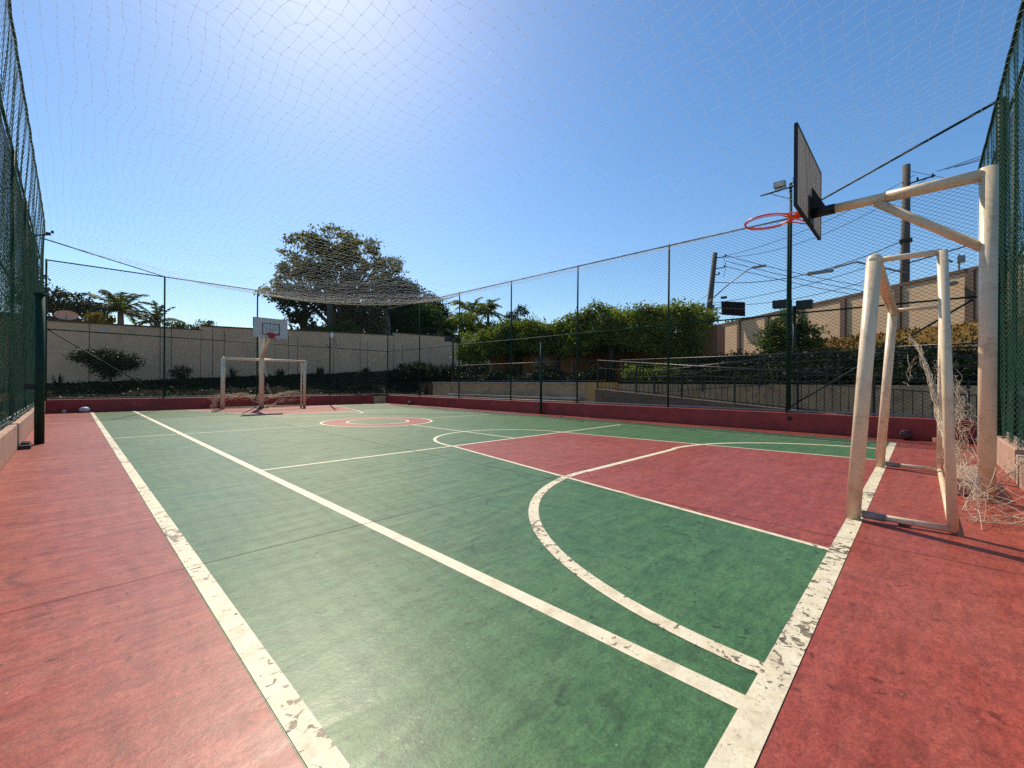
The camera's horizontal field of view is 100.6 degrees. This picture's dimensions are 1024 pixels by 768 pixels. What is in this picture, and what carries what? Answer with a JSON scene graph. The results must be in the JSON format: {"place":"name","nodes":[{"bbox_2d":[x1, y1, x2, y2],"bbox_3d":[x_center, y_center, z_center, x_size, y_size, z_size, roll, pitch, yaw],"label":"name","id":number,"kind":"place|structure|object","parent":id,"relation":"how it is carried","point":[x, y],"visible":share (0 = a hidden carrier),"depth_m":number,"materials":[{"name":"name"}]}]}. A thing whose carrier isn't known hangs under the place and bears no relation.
{"place":"outdoors","nodes":[
{"label":"outdoors","id":0,"kind":"place"},
{"bbox_2d":[0,319,1022,442],"bbox_3d":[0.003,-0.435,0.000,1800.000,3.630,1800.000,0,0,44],"label":"terrain","id":1,"kind":"structure","parent":0,"point":[198,392],"depth_m":19.58,"materials":[{"name":"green plant"}]},
{"bbox_2d":[1,312,79,320],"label":"tiled roof","id":2,"kind":"structure","parent":1,"relation":"on","point":[56,318],"depth_m":20.07,"materials":[{"name":"brown tile"}]},
{"bbox_2d":[51,374,65,386],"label":"spiky plant","id":3,"kind":"object","parent":1,"relation":"on","point":[59,379],"visible":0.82,"depth_m":16.67,"materials":[{"name":"green plant"}]},
{"bbox_2d":[14,271,114,321],"bbox_3d":[-23.955,-3.447,22.669,3.266,5.737,4.204,0,0,44],"label":"dark tree","id":4,"kind":"object","parent":1,"relation":"on","point":[64,300],"visible":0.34,"depth_m":22.39,"materials":[{"name":"green plant"}]},
{"bbox_2d":[54,310,78,319],"bbox_3d":[-20.573,-3.081,19.630,0.594,0.642,0.536,0,0,-4],"label":"satellite dish","id":5,"kind":"object","parent":1,"relation":"on","point":[71,314],"visible":0.72,"depth_m":19.67,"materials":[{"name":"metal"}]},
{"bbox_2d":[83,310,117,323],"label":"yellow shrub","id":6,"kind":"object","parent":1,"relation":"on","point":[99,320],"visible":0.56,"depth_m":21.29,"materials":[{"name":"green plant"}]},
{"bbox_2d":[63,346,149,383],"bbox_3d":[-16.686,-0.771,17.560,1.428,1.572,2.692,0,0,44],"label":"twiggy shrub","id":7,"kind":"object","parent":1,"relation":"on","point":[103,356],"visible":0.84,"depth_m":17.39,"materials":[{"name":"green plant"}]},
{"bbox_2d":[78,289,162,325],"bbox_3d":[-21.658,-3.186,23.780,3.371,4.236,3.375,0,0,18],"label":"palm tree","id":8,"kind":"object","parent":1,"relation":"on","point":[124,305],"visible":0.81,"depth_m":23.33,"materials":[{"name":"green plant"}]},
{"bbox_2d":[134,300,182,325],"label":"palm tree","id":9,"kind":"object","parent":1,"relation":"on","point":[157,313],"visible":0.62,"depth_m":24.55,"materials":[{"name":"green plant"}]},
{"bbox_2d":[165,364,193,381],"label":"twiggy shrub","id":10,"kind":"object","parent":1,"relation":"on","point":[187,369],"visible":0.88,"depth_m":19.21,"materials":[{"name":"green plant"}]},
{"bbox_2d":[159,319,216,328],"bbox_3d":[-18.989,-3.052,24.953,1.355,1.996,2.895,0,0,44],"label":"leafy shrub","id":11,"kind":"object","parent":1,"relation":"on","point":[179,325],"visible":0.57,"depth_m":24.64,"materials":[{"name":"green plant"}]},
{"bbox_2d":[227,366,242,380],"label":"spiky plant","id":12,"kind":"object","parent":1,"relation":"on","point":[232,374],"visible":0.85,"depth_m":20.90,"materials":[{"name":"green plant"}]},
{"bbox_2d":[0,317,489,385],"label":"perimeter wall","id":13,"kind":"structure","parent":1,"relation":"on","point":[195,362],"depth_m":21.89,"materials":[{"name":"concrete"}]},
{"bbox_2d":[47,369,486,399],"bbox_3d":[-9.087,-0.368,24.544,5.462,2.100,25.836,0,0,44],"label":"ground cover","id":14,"kind":"object","parent":1,"relation":"on","point":[191,381],"visible":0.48,"depth_m":19.66,"materials":[{"name":"green plant"}]},
{"bbox_2d":[274,368,284,378],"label":"spiky plant","id":15,"kind":"object","parent":1,"relation":"on","point":[280,373],"visible":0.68,"depth_m":22.39,"materials":[{"name":"green plant"}]},
{"bbox_2d":[267,283,341,329],"bbox_3d":[-13.975,-3.554,28.700,3.140,6.262,4.769,0,0,44],"label":"dark tree","id":16,"kind":"object","parent":1,"relation":"on","point":[303,307],"visible":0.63,"depth_m":28.25,"materials":[{"name":"green plant"}]},
{"bbox_2d":[314,367,324,377],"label":"spiky plant","id":17,"kind":"object","parent":1,"relation":"on","point":[320,371],"visible":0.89,"depth_m":23.82,"materials":[{"name":"green plant"}]},
{"bbox_2d":[327,300,332,328],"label":"tree trunk","id":18,"kind":"object","parent":1,"relation":"on","point":[328,313],"visible":0.15,"depth_m":28.34,"materials":[{"name":"plant"}]},
{"bbox_2d":[253,221,409,325],"bbox_3d":[-13.486,-6.590,34.704,6.271,12.153,13.182,0,0,44],"label":"spreading tree","id":19,"kind":"object","parent":1,"relation":"on","point":[329,253],"visible":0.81,"depth_m":33.21,"materials":[{"name":"green plant"}]},
{"bbox_2d":[297,319,367,332],"bbox_3d":[-11.885,-2.462,28.598,2.538,4.118,4.756,0,0,44],"label":"leafy shrub","id":20,"kind":"object","parent":1,"relation":"on","point":[346,326],"visible":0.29,"depth_m":28.51,"materials":[{"name":"green plant"}]},
{"bbox_2d":[361,367,369,376],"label":"spiky plant","id":21,"kind":"object","parent":1,"relation":"on","point":[366,371],"visible":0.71,"depth_m":25.69,"materials":[{"name":"green plant"}]},
{"bbox_2d":[326,296,418,334],"bbox_3d":[-9.995,-3.548,32.025,3.875,6.325,7.186,0,0,44],"label":"dark tree","id":22,"kind":"object","parent":1,"relation":"on","point":[350,308],"visible":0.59,"depth_m":30.91,"materials":[{"name":"green plant"}]},
{"bbox_2d":[385,305,390,334],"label":"tree trunk","id":23,"kind":"object","parent":1,"relation":"on","point":[388,306],"visible":0.17,"depth_m":31.44,"materials":[{"name":"plant"}]},
{"bbox_2d":[371,274,453,332],"bbox_3d":[-8.704,-5.003,37.867,5.397,8.847,8.169,0,0,44],"label":"dense tree","id":24,"kind":"object","parent":1,"relation":"on","point":[407,288],"visible":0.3,"depth_m":35.99,"materials":[{"name":"green plant"}]},
{"bbox_2d":[389,360,442,380],"bbox_3d":[-6.084,-0.856,27.268,2.050,1.422,3.750,0,0,44],"label":"rounded shrub","id":25,"kind":"object","parent":1,"relation":"on","point":[428,366],"visible":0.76,"depth_m":27.00,"materials":[{"name":"green plant"}]},
{"bbox_2d":[394,296,457,335],"bbox_3d":[-7.062,-3.847,35.145,3.782,6.989,6.570,0,0,44],"label":"dark tree","id":26,"kind":"object","parent":1,"relation":"on","point":[423,319],"visible":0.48,"depth_m":34.22,"materials":[{"name":"green plant"}]},
{"bbox_2d":[422,314,454,336],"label":"palm tree","id":27,"kind":"object","parent":1,"relation":"on","point":[439,326],"visible":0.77,"depth_m":33.91,"materials":[{"name":"green plant"}]},
{"bbox_2d":[444,337,460,381],"bbox_3d":[-3.296,-1.232,23.456,1.072,2.760,0.300,0,0,44],"label":"garden lamp","id":28,"kind":"object","parent":1,"relation":"on","point":[452,339],"visible":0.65,"depth_m":23.39,"materials":[{"name":"metal"}]},
{"bbox_2d":[438,362,489,381],"bbox_3d":[-3.116,-0.897,30.119,5.280,1.627,1.807,0,0,-39],"label":"rounded shrub","id":29,"kind":"object","parent":1,"relation":"on","point":[481,368],"visible":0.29,"depth_m":29.45,"materials":[{"name":"green plant"}]},
{"bbox_2d":[444,310,498,337],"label":"leafy tree","id":30,"kind":"object","parent":1,"relation":"on","point":[473,326],"visible":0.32,"depth_m":36.89,"materials":[{"name":"green plant"}]},
{"bbox_2d":[448,297,496,322],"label":"palm tree","id":31,"kind":"object","parent":1,"relation":"on","point":[476,309],"visible":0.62,"depth_m":39.03,"materials":[{"name":"green plant"}]},
{"bbox_2d":[472,298,505,324],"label":"palm tree","id":32,"kind":"object","parent":1,"relation":"on","point":[492,307],"visible":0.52,"depth_m":40.69,"materials":[{"name":"green plant"}]},
{"bbox_2d":[432,382,587,403],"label":"retaining wall","id":33,"kind":"structure","parent":1,"relation":"on","point":[497,388],"depth_m":19.76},
{"bbox_2d":[455,359,606,381],"bbox_3d":[0.284,-0.528,19.892,9.456,0.922,0.056,0,0,44],"label":"iron railing","id":34,"kind":"object","parent":33,"relation":"on","point":[474,374],"visible":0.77,"depth_m":19.27,"materials":[{"name":"black metal"}]},
{"bbox_2d":[502,304,530,323],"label":"leafy tree","id":35,"kind":"object","parent":1,"relation":"on","point":[507,315],"visible":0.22,"depth_m":43.52,"materials":[{"name":"green plant"}]},
{"bbox_2d":[457,365,616,381],"bbox_3d":[0.699,-0.258,20.866,9.536,1.320,2.141,0,0,44],"label":"planting","id":36,"kind":"object","parent":1,"relation":"on","point":[463,377],"visible":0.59,"depth_m":19.75,"materials":[{"name":"green plant"}]},
{"bbox_2d":[476,344,681,382],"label":"garden pavilion","id":37,"kind":"structure","parent":1,"relation":"on","point":[527,359],"depth_m":22.92,"materials":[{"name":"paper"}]},
{"bbox_2d":[450,294,721,365],"bbox_3d":[3.502,-2.407,22.612,15.375,3.095,6.244,0,0,44],"label":"clipped creeper","id":38,"kind":"object","parent":37,"relation":"on","point":[482,353],"visible":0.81,"depth_m":19.00,"materials":[{"name":"green plant"}]},
{"bbox_2d":[587,382,617,403],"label":"ochre wall","id":39,"kind":"structure","parent":1,"relation":"on","point":[592,391],"depth_m":16.72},
{"bbox_2d":[621,357,694,383],"bbox_3d":[5.603,-0.461,16.386,3.008,1.302,2.361,0,0,44],"label":"bush","id":40,"kind":"object","parent":1,"relation":"on","point":[648,368],"visible":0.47,"depth_m":16.08,"materials":[{"name":"green plant"}]},
{"bbox_2d":[682,325,724,361],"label":"wall","id":41,"kind":"structure","parent":1,"relation":"on","point":[721,339],"depth_m":17.87,"materials":[{"name":"beige concrete"}]},
{"bbox_2d":[713,301,744,315],"bbox_3d":[13.040,-3.472,26.338,2.668,3.253,0.569,0,0,44],"label":"sign","id":42,"kind":"object","parent":1,"relation":"on","point":[735,310],"visible":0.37,"depth_m":25.89,"materials":[{"name":"metal"}]},
{"bbox_2d":[706,252,765,324],"bbox_3d":[14.342,-5.071,27.780,3.994,7.506,0.570,0,0,44],"label":"utility pole","id":43,"kind":"object","parent":1,"relation":"on","point":[712,284],"visible":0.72,"depth_m":28.50,"materials":[{"name":"metal"}]},
{"bbox_2d":[726,266,846,293],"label":"overhead cable","id":44,"kind":"object","parent":43,"relation":"attached to","point":[792,282],"visible":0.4,"depth_m":26.82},
{"bbox_2d":[728,256,863,286],"bbox_3d":[22.586,-6.184,25.418,17.764,4.435,0.036,0,0,17],"label":"overhead cable","id":45,"kind":"object","parent":43,"relation":"attached to","point":[799,273],"visible":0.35,"depth_m":26.74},
{"bbox_2d":[715,242,898,282],"bbox_3d":[16.903,-6.917,25.275,9.412,1.149,0.044,0,0,44],"label":"overhead cable","id":46,"kind":"object","parent":43,"relation":"attached to","point":[805,274],"visible":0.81,"depth_m":24.25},
{"bbox_2d":[654,351,828,394],"bbox_3d":[6.621,-0.248,12.924,4.856,1.272,0.056,0,0,44],"label":"iron railing","id":47,"kind":"object","parent":1,"relation":"on","point":[826,367],"visible":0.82,"depth_m":12.47,"materials":[{"name":"black metal"}]},
{"bbox_2d":[747,308,829,353],"bbox_3d":[11.081,-2.096,17.140,2.806,2.288,1.912,0,0,44],"label":"tree","id":48,"kind":"object","parent":1,"relation":"on","point":[798,330],"visible":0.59,"depth_m":16.96,"materials":[{"name":"green plant"}]},
{"bbox_2d":[772,299,813,351],"bbox_3d":[9.015,-1.247,13.678,1.072,2.960,0.300,0,0,44],"label":"sign","id":49,"kind":"object","parent":1,"relation":"on","point":[775,302],"visible":0.73,"depth_m":13.60,"materials":[{"name":"metal"}]},
{"bbox_2d":[595,389,1023,438],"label":"ramp edge wall","id":50,"kind":"structure","parent":1,"relation":"on","point":[651,398],"depth_m":13.30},
{"bbox_2d":[597,360,1020,431],"bbox_3d":[6.823,0.123,11.478,10.556,1.912,0.056,0,0,44],"label":"iron railing","id":51,"kind":"object","parent":50,"relation":"on","point":[873,390],"visible":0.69,"depth_m":11.23,"materials":[{"name":"black metal"}]},
{"bbox_2d":[618,384,1023,430],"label":"retaining wall","id":52,"kind":"structure","parent":1,"relation":"on","point":[644,387],"depth_m":11.78,"materials":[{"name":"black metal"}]},
{"bbox_2d":[619,344,1022,383],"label":"iron railing","id":53,"kind":"object","parent":52,"relation":"on","point":[839,381],"visible":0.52,"depth_m":12.30,"materials":[{"name":"grey metal"}]},
{"bbox_2d":[669,317,1022,382],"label":"dry grass","id":54,"kind":"structure","parent":1,"relation":"on","point":[853,341],"depth_m":15.04,"materials":[{"name":"plant"}]},
{"bbox_2d":[669,338,1023,385],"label":"hedge","id":55,"kind":"object","parent":1,"relation":"on","point":[904,355],"visible":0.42,"depth_m":12.35,"materials":[{"name":"green plant"}]},
{"bbox_2d":[718,258,1023,355],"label":"perimeter wall","id":56,"kind":"structure","parent":1,"relation":"on","point":[731,329],"depth_m":17.05,"materials":[{"name":"beige concrete"}]},
{"bbox_2d":[949,281,958,285],"bbox_3d":[15.059,-3.449,14.568,0.346,0.168,0.236,0,0,44],"label":"wall light","id":57,"kind":"object","parent":56,"relation":"attached to","point":[951,283],"visible":0.54,"depth_m":14.47,"materials":[{"name":"metal"}]},
{"bbox_2d":[949,254,965,269],"bbox_3d":[15.171,-4.148,14.560,0.485,0.560,0.170,0,0,44],"label":"meter box","id":58,"kind":"object","parent":56,"relation":"on","point":[959,260],"visible":0.72,"depth_m":14.44,"materials":[{"name":"metal"}]},
{"bbox_2d":[807,163,935,282],"bbox_3d":[19.207,-6.330,23.029,5.262,10.052,0.579,0,0,42],"label":"utility pole","id":59,"kind":"object","parent":1,"relation":"on","point":[906,175],"visible":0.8,"depth_m":21.93,"materials":[{"name":"metal"}]},
{"bbox_2d":[714,267,865,302],"bbox_3d":[16.826,-6.071,25.344,9.604,1.331,0.032,0,0,44],"label":"overhead cable","id":60,"kind":"object","parent":59,"relation":"attached to","point":[796,287],"visible":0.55,"depth_m":25.07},
{"bbox_2d":[728,261,863,291],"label":"overhead cable","id":61,"kind":"object","parent":59,"relation":"attached to","point":[798,278],"visible":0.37,"depth_m":26.72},
{"bbox_2d":[726,175,913,255],"bbox_3d":[17.335,-9.568,24.874,9.056,2.327,0.028,0,0,44],"label":"overhead cable","id":62,"kind":"object","parent":59,"relation":"attached to","point":[807,229],"visible":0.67,"depth_m":25.17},
{"bbox_2d":[745,269,900,304],"bbox_3d":[16.821,-5.521,25.345,9.607,1.032,0.032,0,0,44],"label":"overhead cable","id":63,"kind":"object","parent":59,"relation":"attached to","point":[816,294],"visible":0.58,"depth_m":24.58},
{"bbox_2d":[725,179,925,257],"bbox_3d":[17.513,-9.288,24.701,9.559,2.282,0.028,0,0,44],"label":"overhead cable","id":64,"kind":"object","parent":59,"relation":"attached to","point":[812,238],"visible":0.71,"depth_m":24.91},
{"bbox_2d":[937,152,990,171],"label":"overhead cable","id":65,"kind":"object","parent":59,"relation":"attached to","point":[960,163],"visible":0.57,"depth_m":20.49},
{"bbox_2d":[907,227,1022,263],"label":"overhead cable","id":66,"kind":"object","parent":59,"relation":"attached to","point":[932,256],"visible":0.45,"depth_m":21.02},
{"bbox_2d":[900,339,1020,378],"bbox_3d":[12.304,-0.570,9.812,4.956,1.092,0.056,0,0,44],"label":"iron railing","id":67,"kind":"object","parent":1,"relation":"on","point":[901,347],"visible":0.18,"depth_m":11.05,"materials":[{"name":"black metal"}]},
{"bbox_2d":[0,403,1023,767],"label":"court floor","id":68,"kind":"structure","parent":0,"point":[914,659],"depth_m":1.78,"materials":[{"name":"red paint"}]},
{"bbox_2d":[0,424,16,469],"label":"kerb block","id":69,"kind":"structure","parent":68,"relation":"on","point":[8,440],"depth_m":5.70,"materials":[{"name":"beige concrete"}]},
{"bbox_2d":[3,411,33,448],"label":"kerb block","id":70,"kind":"structure","parent":68,"relation":"on","point":[24,421],"depth_m":7.69,"materials":[{"name":"beige concrete"}]},
{"bbox_2d":[18,441,31,449],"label":"metal block","id":71,"kind":"structure","parent":68,"relation":"on","point":[25,445],"depth_m":6.71,"materials":[{"name":"metal"}]},
{"bbox_2d":[24,292,46,443],"bbox_3d":[-8.118,-0.266,7.239,0.149,2.580,0.249,0,0,44],"label":"volleyball post","id":72,"kind":"object","parent":68,"relation":"on","point":[38,386],"visible":1,"depth_m":7.23,"materials":[{"name":"green metal"}]},
{"bbox_2d":[78,407,90,412],"bbox_3d":[-14.627,0.881,14.545,0.260,0.195,0.299,0,0,44],"label":"ball","id":73,"kind":"object","parent":68,"relation":"on","point":[84,409],"visible":1,"depth_m":14.47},
{"bbox_2d":[46,395,372,412],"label":"kerb wall","id":74,"kind":"structure","parent":68,"relation":"on","point":[93,405],"depth_m":16.55,"materials":[{"name":"red paint"}]},
{"bbox_2d":[45,259,386,399],"bbox_3d":[-11.152,-1.780,18.624,0.060,4.700,12.547,0,0,44],"label":"chain link fence","id":75,"kind":"object","parent":74,"relation":"on","point":[164,339],"visible":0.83,"depth_m":16.66,"materials":[{"name":"green metal"}]},
{"bbox_2d":[45,239,164,276],"bbox_3d":[-13.282,-4.112,14.132,0.036,0.036,4.363,0,0,-1],"label":"corner cable","id":76,"kind":"object","parent":75,"relation":"attached to","point":[100,256],"visible":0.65,"depth_m":13.68,"materials":[{"name":"black metal"}]},
{"bbox_2d":[326,332,336,348],"bbox_3d":[-8.867,-2.139,20.847,0.104,0.800,0.530,0,0,44],"label":"wall lamp","id":77,"kind":"object","parent":75,"relation":"attached to","point":[331,335],"visible":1,"depth_m":20.83,"materials":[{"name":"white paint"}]},
{"bbox_2d":[220,357,305,408],"bbox_3d":[-10.558,-0.037,18.161,0.667,2.083,3.229,0,0,44],"label":"football goal","id":78,"kind":"object","parent":68,"relation":"on","point":[222,388],"visible":0.95,"depth_m":17.97,"materials":[{"name":"beige metal"}]},
{"bbox_2d":[207,364,302,407],"bbox_3d":[-10.660,0.044,18.114,0.668,1.917,3.860,0,0,44],"label":"sagging goal net","id":79,"kind":"object","parent":78,"relation":"hanging from","point":[248,396],"visible":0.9,"depth_m":18.04,"materials":[{"name":"fabric"}]},
{"bbox_2d":[373,396,385,402],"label":"kerb wall","id":80,"kind":"structure","parent":68,"relation":"on","point":[379,399],"depth_m":22.70,"materials":[{"name":"grey concrete"}]},
{"bbox_2d":[90,404,892,767],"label":"court green area","id":81,"kind":"object","parent":68,"relation":"on","point":[384,650],"visible":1,"depth_m":2.34,"materials":[{"name":"paint"}]},
{"bbox_2d":[90,404,895,767],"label":"court line markings","id":82,"kind":"object","parent":81,"relation":"on","point":[723,693],"visible":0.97,"depth_m":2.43,"materials":[{"name":"paint"}]},
{"bbox_2d":[197,405,874,547],"bbox_3d":[-3.346,1.052,11.445,19.910,0.001,5.650,0,0,44],"label":"court red key","id":83,"kind":"object","parent":81,"relation":"on","point":[802,491],"visible":0.97,"depth_m":5.24,"materials":[{"name":"paint"}]},
{"bbox_2d":[253,317,287,408],"bbox_3d":[-9.857,-0.798,17.150,1.877,3.613,1.244,0,0,44],"label":"basketball hoop","id":84,"kind":"object","parent":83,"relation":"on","point":[267,328],"visible":0.98,"depth_m":17.13,"materials":[{"name":"beige metal"}]},
{"bbox_2d":[0,417,1023,613],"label":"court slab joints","id":85,"kind":"object","parent":68,"relation":"on","point":[487,493],"visible":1,"depth_m":3.07,"materials":[{"name":"green concrete"}]},
{"bbox_2d":[540,341,544,413],"bbox_3d":[1.088,-0.234,15.339,0.110,2.630,0.230,0,0,44],"label":"volleyball post","id":86,"kind":"object","parent":68,"relation":"on","point":[541,352],"visible":0.91,"depth_m":15.25,"materials":[{"name":"green metal"}]},
{"bbox_2d":[387,395,975,443],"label":"kerb wall","id":87,"kind":"structure","parent":68,"relation":"on","point":[922,429],"depth_m":11.32,"materials":[{"name":"red paint"}]},
{"bbox_2d":[387,184,977,418],"bbox_3d":[1.067,-1.690,15.617,21.806,4.720,0.073,0,0,44],"label":"chain link fence","id":88,"kind":"object","parent":87,"relation":"on","point":[787,314],"visible":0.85,"depth_m":11.45,"materials":[{"name":"green metal"}]},
{"bbox_2d":[7,0,1023,305],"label":"overhead net","id":89,"kind":"object","parent":88,"relation":"attached to","point":[359,302],"visible":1,"depth_m":6.61,"materials":[{"name":"white fabric"}]},
{"bbox_2d":[787,101,994,218],"bbox_3d":[6.736,-3.980,8.065,0.040,0.040,4.315,0,0,-3],"label":"corner cable","id":90,"kind":"object","parent":88,"relation":"attached to","point":[937,134],"visible":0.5,"depth_m":7.09,"materials":[{"name":"black metal"}]},
{"bbox_2d":[760,177,793,412],"bbox_3d":[6.604,-2.124,10.334,1.052,5.625,0.170,0,0,44],"label":"floodlight pole","id":91,"kind":"object","parent":87,"relation":"on","point":[776,186],"visible":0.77,"depth_m":10.25,"materials":[{"name":"green metal"}]},
{"bbox_2d":[744,122,998,502],"bbox_3d":[3.753,-0.820,4.771,1.688,3.845,1.559,0,0,2],"label":"basketball hoop","id":92,"kind":"object","parent":68,"relation":"on","point":[811,208],"visible":0.99,"depth_m":4.04,"materials":[{"name":"beige metal"}]},
{"bbox_2d":[845,249,958,533],"bbox_3d":[4.070,0.040,4.396,0.661,2.135,3.222,0,0,44],"label":"football goal","id":93,"kind":"object","parent":68,"relation":"on","point":[876,283],"visible":1,"depth_m":3.38,"materials":[{"name":"beige metal"}]},
{"bbox_2d":[904,335,1023,528],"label":"torn goal net","id":94,"kind":"object","parent":93,"relation":"attached to","point":[929,375],"visible":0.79,"depth_m":4.37,"materials":[{"name":"fabric"}]},
{"bbox_2d":[899,430,912,439],"bbox_3d":[7.925,1.023,8.550,0.210,0.210,0.210,0,0,44],"label":"ball","id":95,"kind":"object","parent":68,"relation":"on","point":[905,434],"visible":1,"depth_m":8.49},
{"bbox_2d":[957,465,976,496],"bbox_3d":[4.846,1.020,4.518,0.260,0.180,1.000,0,0,44],"label":"concrete footing","id":96,"kind":"object","parent":68,"relation":"on","point":[960,491],"visible":0.06,"depth_m":4.22,"materials":[{"name":"beige concrete"}]},
{"bbox_2d":[977,424,1023,482],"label":"kerb wall","id":97,"kind":"structure","parent":68,"relation":"on","point":[1006,449],"depth_m":5.26,"materials":[{"name":"beige concrete"}]},
{"bbox_2d":[992,60,1023,442],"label":"chain link fence","id":98,"kind":"object","parent":97,"relation":"on","point":[1013,257],"visible":0.2,"depth_m":5.74,"materials":[{"name":"green metal"}]},
{"bbox_2d":[978,0,1023,450],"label":"safety netting","id":99,"kind":"object","parent":98,"relation":"hanging from","point":[1001,113],"visible":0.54,"depth_m":5.29,"materials":[{"name":"green fabric"}]},
{"bbox_2d":[1016,454,1023,490],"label":"kerb wall","id":100,"kind":"structure","parent":68,"relation":"on","point":[1020,477],"depth_m":4.51,"materials":[{"name":"beige concrete"}]},
{"bbox_3d":[-1.395,0.868,0.360,3.900,0.405,0.260,0,0,44],"label":"kerb block","id":101,"kind":"object","parent":68,"relation":"on","visible":0},
{"bbox_2d":[0,101,39,424],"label":"chain link fence","id":102,"kind":"object","parent":101,"relation":"on","point":[14,220],"visible":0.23,"depth_m":7.45,"materials":[{"name":"green metal"}]},
{"bbox_2d":[0,0,45,428],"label":"safety netting","id":103,"kind":"object","parent":102,"relation":"hanging from","point":[39,269],"visible":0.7,"depth_m":6.35,"materials":[{"name":"green fabric"}]},
{"bbox_2d":[38,230,53,235],"bbox_3d":[-11.461,-3.683,10.418,0.120,0.201,0.321,0,0,44],"label":"camera","id":104,"kind":"object","parent":103,"relation":"attached to","point":[47,233],"visible":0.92,"depth_m":10.43,"materials":[{"name":"metal"}]},
{"bbox_2d":[0,0,1023,334],"label":"sky","id":105,"kind":"structure","parent":0,"point":[965,141],"materials":[{"name":"blue"}]},
{"bbox_2d":[447,394,583,402],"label":"bench slab","id":106,"kind":"structure","parent":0,"point":[533,397],"depth_m":19.03,"materials":[{"name":"concrete"}]}
]}

